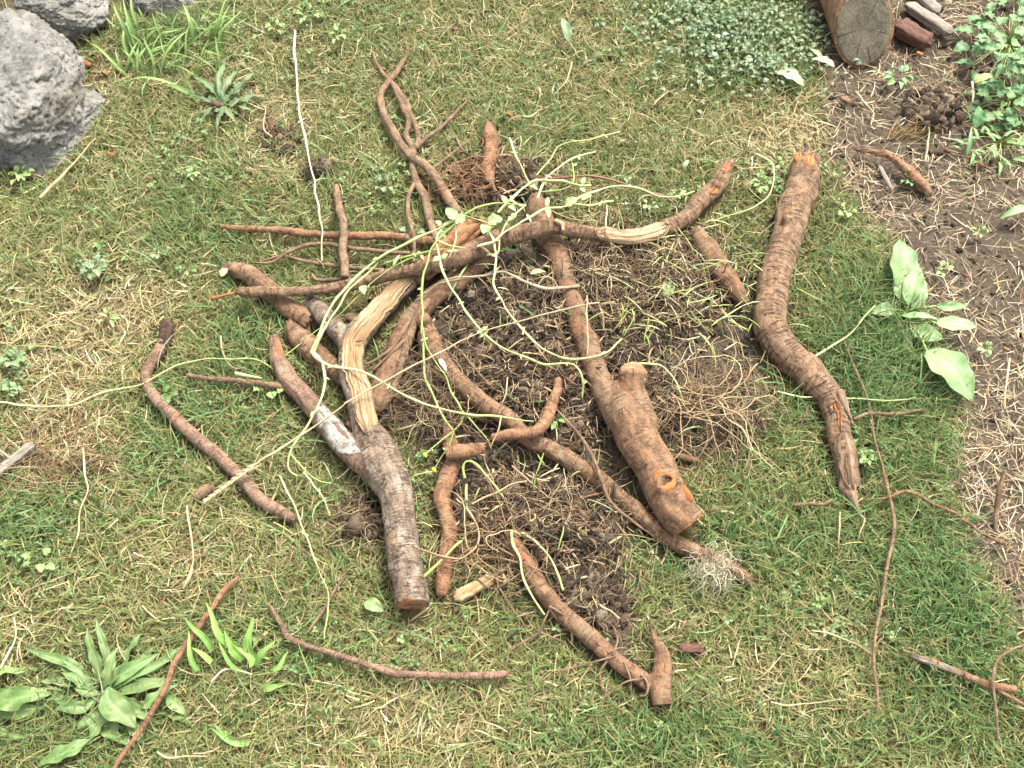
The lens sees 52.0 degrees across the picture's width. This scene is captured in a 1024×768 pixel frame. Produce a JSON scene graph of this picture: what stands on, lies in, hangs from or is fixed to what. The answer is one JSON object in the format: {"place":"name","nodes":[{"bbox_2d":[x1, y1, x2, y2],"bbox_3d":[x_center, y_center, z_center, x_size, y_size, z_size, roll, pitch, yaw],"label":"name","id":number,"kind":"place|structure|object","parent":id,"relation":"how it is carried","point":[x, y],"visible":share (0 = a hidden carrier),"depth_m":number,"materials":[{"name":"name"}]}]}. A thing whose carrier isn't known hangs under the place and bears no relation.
{"place":"outdoors","nodes":[
{"label":"outdoors","id":0,"kind":"place"},
{"bbox_2d":[0,0,1023,767],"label":"ground","id":1,"kind":"structure","parent":0,"point":[930,238],"depth_m":2.00,"materials":[{"name":"plant"}]},
{"bbox_2d":[1,378,21,395],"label":"weed","id":2,"kind":"object","parent":1,"relation":"on","point":[14,387],"visible":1,"depth_m":1.93,"materials":[{"name":"green plant"}]},
{"bbox_2d":[0,347,25,368],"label":"weed","id":3,"kind":"object","parent":1,"relation":"on","point":[16,363],"visible":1,"depth_m":1.96,"materials":[{"name":"green plant"}]},
{"bbox_2d":[0,442,35,476],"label":"grey stick","id":4,"kind":"object","parent":1,"relation":"on","point":[17,456],"visible":0.94,"depth_m":1.86,"materials":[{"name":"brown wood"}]},
{"bbox_2d":[8,164,34,184],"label":"weed","id":5,"kind":"object","parent":1,"relation":"on","point":[24,174],"visible":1,"depth_m":2.19,"materials":[{"name":"green plant"}]},
{"bbox_2d":[0,665,52,738],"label":"plantain","id":6,"kind":"object","parent":1,"relation":"on","point":[20,692],"visible":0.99,"depth_m":1.65,"materials":[{"name":"green plant"}]},
{"bbox_2d":[21,548,54,571],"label":"weed","id":7,"kind":"object","parent":1,"relation":"on","point":[39,567],"visible":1,"depth_m":1.76,"materials":[{"name":"green plant"}]},
{"bbox_2d":[0,7,85,154],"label":"rock","id":8,"kind":"object","parent":1,"relation":"on","point":[42,86],"visible":0.96,"depth_m":2.19,"materials":[{"name":"stone"}]},
{"bbox_2d":[0,88,105,175],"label":"rock","id":9,"kind":"object","parent":1,"relation":"on","point":[29,158],"visible":0.38,"depth_m":2.23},
{"bbox_2d":[12,0,110,42],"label":"rock","id":10,"kind":"object","parent":1,"relation":"on","point":[70,20],"visible":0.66,"depth_m":2.37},
{"bbox_2d":[0,367,144,517],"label":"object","id":11,"kind":"object","parent":1,"relation":"on","point":[60,459],"visible":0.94,"depth_m":1.87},
{"bbox_2d":[80,251,107,279],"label":"weed","id":12,"kind":"object","parent":1,"relation":"on","point":[101,264],"visible":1,"depth_m":2.06,"materials":[{"name":"green plant"}]},
{"bbox_2d":[24,618,191,766],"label":"plantain","id":13,"kind":"object","parent":1,"relation":"on","point":[115,706],"visible":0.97,"depth_m":1.66,"materials":[{"name":"green plant"}]},
{"bbox_2d":[124,0,196,16],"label":"rock","id":14,"kind":"object","parent":1,"relation":"on","point":[165,5],"visible":0.42,"depth_m":2.45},
{"bbox_2d":[144,376,178,403],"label":"weed","id":15,"kind":"object","parent":1,"relation":"on","point":[165,386],"visible":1,"depth_m":1.93,"materials":[{"name":"green plant"}]},
{"bbox_2d":[91,0,242,99],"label":"grass tuft","id":16,"kind":"object","parent":1,"relation":"on","point":[131,35],"visible":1,"depth_m":2.37,"materials":[{"name":"green plant"}]},
{"bbox_2d":[194,482,215,499],"bbox_3d":[-0.538,0.186,1.840,0.036,0.021,0.022,-32,65,-17],"label":"stick stub","id":17,"kind":"object","parent":1,"relation":"on","point":[208,489],"visible":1,"depth_m":1.83,"materials":[{"name":"brown plant"}]},
{"bbox_2d":[140,318,296,522],"bbox_3d":[-0.558,0.078,1.896,0.114,0.028,0.507,-31,65,-16],"label":"curved stick","id":18,"kind":"object","parent":1,"relation":"on","point":[223,460],"visible":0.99,"depth_m":1.88,"materials":[{"name":"wood"}]},
{"bbox_2d":[183,59,261,129],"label":"dandelion","id":19,"kind":"object","parent":1,"relation":"on","point":[226,83],"visible":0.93,"depth_m":2.30,"materials":[{"name":"green plant"}]},
{"bbox_2d":[210,724,249,746],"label":"grass weed","id":20,"kind":"object","parent":1,"relation":"on","point":[221,733],"depth_m":1.62,"materials":[{"name":"green plant"}]},
{"bbox_2d":[185,603,287,691],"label":"grass weed","id":21,"kind":"object","parent":1,"relation":"on","point":[238,653],"depth_m":1.68,"materials":[{"name":"green plant"}]},
{"bbox_2d":[220,262,318,333],"bbox_3d":[-0.470,-0.177,2.043,0.243,0.042,0.052,32,65,17],"label":"short root","id":22,"kind":"object","parent":1,"relation":"on","point":[294,310],"visible":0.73,"depth_m":2.02,"materials":[{"name":"brown plant"}]},
{"bbox_2d":[242,93,327,158],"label":"root clump","id":23,"kind":"object","parent":1,"relation":"on","point":[280,134],"visible":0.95,"depth_m":2.25,"materials":[{"name":"plant"}]},
{"bbox_2d":[283,318,341,386],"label":"short root","id":24,"kind":"object","parent":1,"relation":"on","point":[297,334],"visible":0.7,"depth_m":1.96,"materials":[{"name":"brown plant"}]},
{"bbox_2d":[298,154,336,184],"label":"root clump","id":25,"kind":"object","parent":1,"relation":"on","point":[317,171],"visible":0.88,"depth_m":2.20,"materials":[{"name":"soil"}]},
{"bbox_2d":[262,255,383,271],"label":"thin twig","id":26,"kind":"object","parent":1,"relation":"on","point":[334,265],"visible":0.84,"depth_m":2.07,"materials":[{"name":"wood"}]},
{"bbox_2d":[220,224,443,245],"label":"slim branch","id":27,"kind":"object","parent":1,"relation":"on","point":[394,236],"visible":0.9,"depth_m":2.10,"materials":[{"name":"brown plant"}]},
{"bbox_2d":[254,242,416,264],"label":"thin twig","id":28,"kind":"object","parent":1,"relation":"on","point":[334,245],"visible":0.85,"depth_m":2.08,"materials":[{"name":"wood"}]},
{"bbox_2d":[186,217,487,608],"bbox_3d":[-0.322,0.018,1.907,0.561,0.079,0.798,0,60,0],"label":"forked branch","id":29,"kind":"object","parent":1,"relation":"on","point":[367,449],"visible":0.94,"depth_m":1.86,"materials":[{"name":"orange wood"}]},
{"bbox_2d":[203,302,599,502],"bbox_3d":[-0.194,0.005,1.887,0.797,0.048,0.050,-26,63,-14],"label":"grass stalk","id":30,"kind":"object","parent":29,"relation":"on","point":[230,482],"depth_m":1.85,"materials":[{"name":"plant"}]},
{"bbox_2d":[333,184,348,279],"bbox_3d":[-0.339,-0.309,2.097,0.024,0.049,0.266,-8,60,-5],"label":"upright stick","id":31,"kind":"object","parent":1,"relation":"on","point":[342,249],"visible":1,"depth_m":2.07,"materials":[{"name":"wood"}]},
{"bbox_2d":[304,477,384,559],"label":"root clump","id":32,"kind":"object","parent":1,"relation":"on","point":[357,526],"visible":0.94,"depth_m":1.81,"materials":[{"name":"plant"}]},
{"bbox_2d":[267,604,511,679],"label":"curved twig","id":33,"kind":"object","parent":1,"relation":"on","point":[479,675],"visible":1,"depth_m":1.67,"materials":[{"name":"wood"}]},
{"bbox_2d":[368,620,454,720],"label":"grass tuft","id":34,"kind":"object","parent":1,"relation":"on","point":[414,669],"visible":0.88,"depth_m":1.68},
{"bbox_2d":[372,38,471,262],"bbox_3d":[-0.165,-0.524,2.231,0.205,0.038,0.653,-11,61,-6],"label":"branching root","id":35,"kind":"object","parent":1,"relation":"on","point":[408,148],"visible":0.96,"depth_m":2.22,"materials":[{"name":"brown plant"}]},
{"bbox_2d":[365,252,499,415],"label":"curved branch","id":36,"kind":"object","parent":1,"relation":"on","point":[434,296],"visible":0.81,"depth_m":1.97,"materials":[{"name":"brown plant"}]},
{"bbox_2d":[417,270,579,296],"bbox_3d":[-0.026,-0.194,2.005,0.311,0.016,0.047,-2,60,-1],"label":"white root","id":37,"kind":"object","parent":36,"relation":"on","point":[531,283],"visible":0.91,"depth_m":2.00,"materials":[{"name":"plant"}]},
{"bbox_2d":[355,301,527,464],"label":"root clump","id":38,"kind":"object","parent":1,"relation":"on","point":[399,403],"visible":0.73,"depth_m":1.91,"materials":[{"name":"plant"}]},
{"bbox_2d":[433,422,461,596],"bbox_3d":[-0.113,0.210,1.814,0.048,0.038,0.321,0,60,0],"label":"upright root","id":39,"kind":"object","parent":1,"relation":"on","point":[442,506],"visible":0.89,"depth_m":1.80,"materials":[{"name":"brown plant"}]},
{"bbox_2d":[445,443,486,460],"bbox_3d":[-0.079,0.116,1.832,0.076,0.029,0.027,-9,60,-5],"label":"cross stub","id":40,"kind":"object","parent":39,"relation":"on","point":[456,451],"visible":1,"depth_m":1.82,"materials":[{"name":"brown plant"}]},
{"bbox_2d":[279,208,621,638],"bbox_3d":[-0.201,0.013,1.866,0.755,0.119,0.464,-41,68,-21],"label":"trailing weed","id":41,"kind":"object","parent":1,"relation":"on","point":[457,218],"visible":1,"depth_m":1.93,"materials":[{"name":"green plant"}]},
{"bbox_2d":[0,0,936,767],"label":"clover","id":42,"kind":"object","parent":1,"relation":"on","point":[418,456],"visible":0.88,"depth_m":2.07,"materials":[{"name":"green plant"}]},
{"bbox_2d":[419,126,523,223],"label":"root clump","id":43,"kind":"object","parent":1,"relation":"on","point":[488,196],"visible":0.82,"depth_m":2.17,"materials":[{"name":"plant"}]},
{"bbox_2d":[211,158,734,299],"bbox_3d":[-0.029,-0.264,2.050,1.099,0.086,0.159,-17,61,-10],"label":"long branch","id":44,"kind":"object","parent":1,"relation":"on","point":[704,197],"visible":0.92,"depth_m":2.03,"materials":[{"name":"brown plant"}]},
{"bbox_2d":[451,574,494,602],"bbox_3d":[-0.063,0.340,1.749,0.082,0.019,0.022,-26,63,-14],"label":"wood chip","id":45,"kind":"object","parent":1,"relation":"on","point":[471,589],"visible":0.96,"depth_m":1.74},
{"bbox_2d":[481,120,498,188],"bbox_3d":[-0.046,-0.486,2.210,0.038,0.040,0.193,0,60,0],"label":"root stub","id":46,"kind":"object","parent":1,"relation":"on","point":[489,132],"visible":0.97,"depth_m":2.20,"materials":[{"name":"brown plant"}]},
{"bbox_2d":[370,441,611,636],"bbox_3d":[-0.048,0.232,1.733,0.386,0.174,0.303,22,62,12],"label":"root clump","id":47,"kind":"object","parent":1,"relation":"on","point":[475,563],"visible":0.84,"depth_m":1.76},
{"bbox_2d":[418,506,479,559],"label":"pale root","id":48,"kind":"object","parent":47,"relation":"on","point":[473,549],"visible":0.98,"depth_m":1.75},
{"bbox_2d":[457,141,556,207],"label":"root clump","id":49,"kind":"object","parent":1,"relation":"on","point":[517,180],"visible":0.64,"depth_m":2.18,"materials":[{"name":"plant"}]},
{"bbox_2d":[0,0,1023,767],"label":"grass","id":50,"kind":"structure","parent":1,"relation":"on","point":[896,342],"depth_m":1.86,"materials":[{"name":"plant"}]},
{"bbox_2d":[39,138,95,198],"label":"straw stalk","id":51,"kind":"object","parent":50,"relation":"on","point":[54,183],"visible":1,"depth_m":2.17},
{"bbox_2d":[69,448,88,557],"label":"straw stalk","id":52,"kind":"object","parent":50,"relation":"on","point":[85,477],"visible":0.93,"depth_m":1.82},
{"bbox_2d":[0,358,272,407],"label":"plant stem","id":53,"kind":"object","parent":50,"relation":"on","point":[88,398],"visible":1,"depth_m":1.93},
{"bbox_2d":[112,576,239,767],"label":"red twig","id":54,"kind":"object","parent":50,"relation":"on","point":[183,647],"visible":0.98,"depth_m":1.65,"materials":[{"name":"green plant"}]},
{"bbox_2d":[292,30,322,261],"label":"straw stalk","id":55,"kind":"object","parent":50,"relation":"on","point":[299,114],"visible":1,"depth_m":2.23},
{"bbox_2d":[307,575,345,632],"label":"thin twig","id":56,"kind":"object","parent":50,"relation":"on","point":[325,606],"visible":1,"depth_m":1.72,"materials":[{"name":"wood"}]},
{"bbox_2d":[364,597,383,611],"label":"fallen leaf","id":57,"kind":"object","parent":50,"relation":"on","point":[368,603],"visible":1,"depth_m":1.73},
{"bbox_2d":[538,175,677,206],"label":"dried weed","id":58,"kind":"object","parent":50,"relation":"on","point":[600,177],"visible":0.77,"depth_m":2.13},
{"bbox_2d":[777,68,803,85],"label":"fallen leaf","id":59,"kind":"object","parent":50,"relation":"on","point":[794,75],"visible":1,"depth_m":2.31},
{"bbox_2d":[841,336,895,711],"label":"wiry stem","id":60,"kind":"object","parent":50,"relation":"on","point":[881,601],"visible":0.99,"depth_m":1.76,"materials":[{"name":"brown plant"}]},
{"bbox_2d":[862,489,1006,545],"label":"forked twig","id":61,"kind":"object","parent":50,"relation":"on","point":[947,509],"visible":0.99,"depth_m":1.81,"materials":[{"name":"wood"}]},
{"bbox_2d":[991,643,1023,739],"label":"thin twig","id":62,"kind":"object","parent":50,"relation":"on","point":[993,687],"visible":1,"depth_m":1.64,"materials":[{"name":"wood"}]},
{"bbox_2d":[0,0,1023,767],"bbox_3d":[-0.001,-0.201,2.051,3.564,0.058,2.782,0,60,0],"label":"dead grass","id":63,"kind":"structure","parent":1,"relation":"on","point":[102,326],"depth_m":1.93,"materials":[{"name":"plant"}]},
{"bbox_2d":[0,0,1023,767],"bbox_3d":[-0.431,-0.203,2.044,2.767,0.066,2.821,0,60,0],"label":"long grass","id":64,"kind":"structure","parent":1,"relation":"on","point":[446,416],"depth_m":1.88,"materials":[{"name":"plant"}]},
{"bbox_2d":[8,0,1023,695],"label":"soil crumbs","id":65,"kind":"object","parent":1,"relation":"on","point":[724,334],"visible":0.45,"depth_m":1.99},
{"bbox_2d":[437,246,640,391],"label":"root clump","id":66,"kind":"object","parent":1,"relation":"on","point":[513,292],"visible":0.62,"depth_m":1.99,"materials":[{"name":"plant"}]},
{"bbox_2d":[449,446,644,599],"bbox_3d":[0.063,0.215,1.787,0.356,0.126,0.284,22,62,12],"label":"root clump","id":67,"kind":"object","parent":1,"relation":"on","point":[594,515],"visible":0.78,"depth_m":1.79,"materials":[{"name":"plant"}]},
{"bbox_2d":[462,460,503,498],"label":"plant stem","id":68,"kind":"object","parent":67,"relation":"on","point":[478,466],"visible":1,"depth_m":1.82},
{"bbox_2d":[484,340,614,455],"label":"root clump","id":69,"kind":"object","parent":1,"relation":"on","point":[586,415],"visible":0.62,"depth_m":1.90,"materials":[{"name":"plant"}]},
{"bbox_2d":[491,377,561,441],"bbox_3d":[0.044,0.056,1.858,0.065,0.028,0.180,40,68,20],"label":"elbow stick","id":70,"kind":"object","parent":69,"relation":"on","point":[542,424],"visible":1,"depth_m":1.84,"materials":[{"name":"brown plant"}]},
{"bbox_2d":[453,528,679,707],"bbox_3d":[0.060,0.386,1.709,0.463,0.042,0.200,29,64,16],"label":"hairy root","id":71,"kind":"object","parent":1,"relation":"on","point":[656,684],"visible":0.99,"depth_m":1.69,"materials":[{"name":"orange wood"}]},
{"bbox_2d":[510,531,544,614],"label":"plant stem","id":72,"kind":"object","parent":71,"relation":"on","point":[522,574],"visible":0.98,"depth_m":1.72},
{"bbox_2d":[561,18,577,56],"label":"fallen leaf","id":73,"kind":"object","parent":1,"relation":"on","point":[566,28],"visible":1,"depth_m":2.38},
{"bbox_2d":[464,131,694,255],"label":"trailing weed","id":74,"kind":"object","parent":1,"relation":"on","point":[570,200],"visible":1,"depth_m":2.07,"materials":[{"name":"green plant"}]},
{"bbox_2d":[416,311,753,584],"bbox_3d":[0.090,0.118,1.854,0.777,0.059,0.090,38,67,20],"label":"long root","id":75,"kind":"object","parent":1,"relation":"on","point":[562,456],"visible":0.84,"depth_m":1.84,"materials":[{"name":"brown plant"}]},
{"bbox_2d":[428,326,494,389],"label":"thin twig","id":76,"kind":"object","parent":75,"relation":"on","point":[469,361],"visible":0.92,"depth_m":1.93,"materials":[{"name":"brown plant"}]},
{"bbox_2d":[556,409,653,536],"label":"thin twig","id":77,"kind":"object","parent":75,"relation":"on","point":[603,485],"visible":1,"depth_m":1.81,"materials":[{"name":"wood"}]},
{"bbox_2d":[545,551,648,657],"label":"root clump","id":78,"kind":"object","parent":1,"relation":"on","point":[612,593],"visible":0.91,"depth_m":1.73,"materials":[{"name":"plant"}]},
{"bbox_2d":[374,144,840,644],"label":"root litter","id":79,"kind":"object","parent":1,"relation":"on","point":[525,374],"visible":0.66,"depth_m":1.91,"materials":[{"name":"plant"}]},
{"bbox_2d":[527,192,703,535],"bbox_3d":[0.165,-0.077,1.950,0.138,0.093,0.788,-21,62,-12],"label":"trunk root","id":80,"kind":"object","parent":1,"relation":"on","point":[625,405],"visible":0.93,"depth_m":1.84,"materials":[{"name":"orange wood"}]},
{"bbox_2d":[437,197,821,549],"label":"cut stems","id":81,"kind":"object","parent":1,"relation":"on","point":[677,317],"visible":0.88,"depth_m":1.99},
{"bbox_2d":[548,203,753,356],"bbox_3d":[0.259,-0.219,2.020,0.411,0.139,0.335,21,62,12],"label":"root clump","id":82,"kind":"object","parent":1,"relation":"on","point":[593,277],"visible":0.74,"depth_m":2.02,"materials":[{"name":"plant"}]},
{"bbox_2d":[677,642,704,653],"bbox_3d":[0.290,0.428,1.699,0.048,0.014,0.016,4,60,2],"label":"wood chip","id":83,"kind":"object","parent":1,"relation":"on","point":[692,648],"visible":0.96,"depth_m":1.70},
{"bbox_2d":[620,321,796,501],"bbox_3d":[0.358,0.028,1.875,0.336,0.122,0.347,0,60,0],"label":"rootlet sweep","id":84,"kind":"object","parent":1,"relation":"on","point":[714,400],"visible":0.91,"depth_m":1.88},
{"bbox_2d":[617,326,801,478],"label":"root clump","id":85,"kind":"object","parent":1,"relation":"on","point":[673,390],"visible":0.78,"depth_m":1.90,"materials":[{"name":"plant"}]},
{"bbox_2d":[669,535,752,612],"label":"root clump","id":86,"kind":"object","parent":1,"relation":"on","point":[705,565],"visible":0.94,"depth_m":1.75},
{"bbox_2d":[691,225,749,307],"bbox_3d":[0.402,-0.230,2.046,0.046,0.046,0.198,-21,62,-12],"label":"leaning root","id":87,"kind":"object","parent":1,"relation":"on","point":[710,247],"visible":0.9,"depth_m":2.03,"materials":[{"name":"brown plant"}]},
{"bbox_2d":[594,0,861,115],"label":"ground cover","id":88,"kind":"object","parent":1,"relation":"on","point":[716,26],"visible":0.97,"depth_m":2.39,"materials":[{"name":"green plant"}]},
{"bbox_2d":[749,171,772,192],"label":"weed","id":89,"kind":"object","parent":1,"relation":"on","point":[761,189],"visible":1,"depth_m":2.17,"materials":[{"name":"green plant"}]},
{"bbox_2d":[752,145,860,518],"bbox_3d":[0.543,-0.137,2.003,0.168,0.076,0.835,3,60,1],"label":"thick branch","id":90,"kind":"object","parent":1,"relation":"on","point":[790,355],"visible":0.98,"depth_m":1.97,"materials":[{"name":"brown plant"}]},
{"bbox_2d":[820,0,893,68],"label":"log","id":91,"kind":"object","parent":1,"relation":"on","point":[863,30],"visible":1,"depth_m":2.34,"materials":[{"name":"brown wood"}]},
{"bbox_2d":[859,449,877,464],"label":"weed","id":92,"kind":"object","parent":1,"relation":"on","point":[863,457],"visible":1,"depth_m":1.85,"materials":[{"name":"green plant"}]},
{"bbox_2d":[853,409,923,420],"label":"thin twig","id":93,"kind":"object","parent":1,"relation":"on","point":[887,414],"visible":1,"depth_m":1.89,"materials":[{"name":"wood"}]},
{"bbox_2d":[855,148,932,197],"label":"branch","id":94,"kind":"object","parent":1,"relation":"on","point":[921,184],"visible":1,"depth_m":2.18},
{"bbox_2d":[883,64,912,88],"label":"weed","id":95,"kind":"object","parent":1,"relation":"on","point":[903,68],"visible":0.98,"depth_m":2.32,"materials":[{"name":"green plant"}]},
{"bbox_2d":[796,0,1023,672],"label":"straw litter","id":96,"kind":"object","parent":1,"relation":"on","point":[992,412],"visible":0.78,"depth_m":2.11,"materials":[{"name":"plant"}]},
{"bbox_2d":[894,18,934,51],"bbox_3d":[0.917,-0.801,2.403,0.114,0.038,0.047,39,67,20],"label":"wood chip","id":97,"kind":"object","parent":1,"relation":"on","point":[913,34],"visible":0.99,"depth_m":2.39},
{"bbox_2d":[882,105,959,143],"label":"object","id":98,"kind":"object","parent":1,"relation":"on","point":[902,129],"visible":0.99,"depth_m":2.26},
{"bbox_2d":[870,239,976,401],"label":"dock plant","id":99,"kind":"object","parent":1,"relation":"on","point":[958,369],"visible":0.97,"depth_m":1.99,"materials":[{"name":"green plant"}]},
{"bbox_2d":[915,0,940,14],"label":"driftwood","id":100,"kind":"object","parent":1,"relation":"on","point":[933,6],"visible":0.81,"depth_m":2.44,"materials":[{"name":"grey wood"}]},
{"bbox_2d":[904,2,953,35],"bbox_3d":[0.964,-0.845,2.427,0.029,0.024,0.140,-37,66,-19],"label":"driftwood","id":101,"kind":"object","parent":1,"relation":"on","point":[930,20],"visible":1,"depth_m":2.42,"materials":[{"name":"grey wood"}]},
{"bbox_2d":[897,77,968,140],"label":"root clump","id":102,"kind":"object","parent":1,"relation":"on","point":[943,113],"visible":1,"depth_m":2.26,"materials":[{"name":"soil"}]},
{"bbox_2d":[902,649,1017,693],"bbox_3d":[0.709,0.459,1.667,0.178,0.020,0.020,18,62,10],"label":"broken stick","id":103,"kind":"object","parent":1,"relation":"on","point":[965,675],"visible":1,"depth_m":1.66,"materials":[{"name":"wood"}]},
{"bbox_2d":[966,106,985,156],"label":"leafy weed","id":104,"kind":"object","parent":1,"relation":"on","point":[978,118],"visible":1,"depth_m":2.24,"materials":[{"name":"green plant"}]},
{"bbox_2d":[951,119,1023,177],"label":"leafy weed","id":105,"kind":"object","parent":1,"relation":"on","point":[1008,140],"visible":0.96,"depth_m":2.22,"materials":[{"name":"green plant"}]},
{"bbox_2d":[953,0,1023,94],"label":"leafy weed","id":106,"kind":"object","parent":1,"relation":"on","point":[1015,59],"visible":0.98,"depth_m":2.33,"materials":[{"name":"green plant"}]},
{"bbox_2d":[966,66,1023,130],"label":"leafy weed","id":107,"kind":"object","parent":1,"relation":"on","point":[1006,114],"visible":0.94,"depth_m":2.27,"materials":[{"name":"green plant"}]},
{"bbox_2d":[994,470,1005,531],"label":"thin twig","id":108,"kind":"object","parent":1,"relation":"on","point":[998,497],"visible":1,"depth_m":1.81,"materials":[{"name":"wood"}]},
{"bbox_2d":[1000,204,1023,218],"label":"fallen leaf","id":109,"kind":"object","parent":1,"relation":"on","point":[1017,209],"visible":1,"depth_m":2.13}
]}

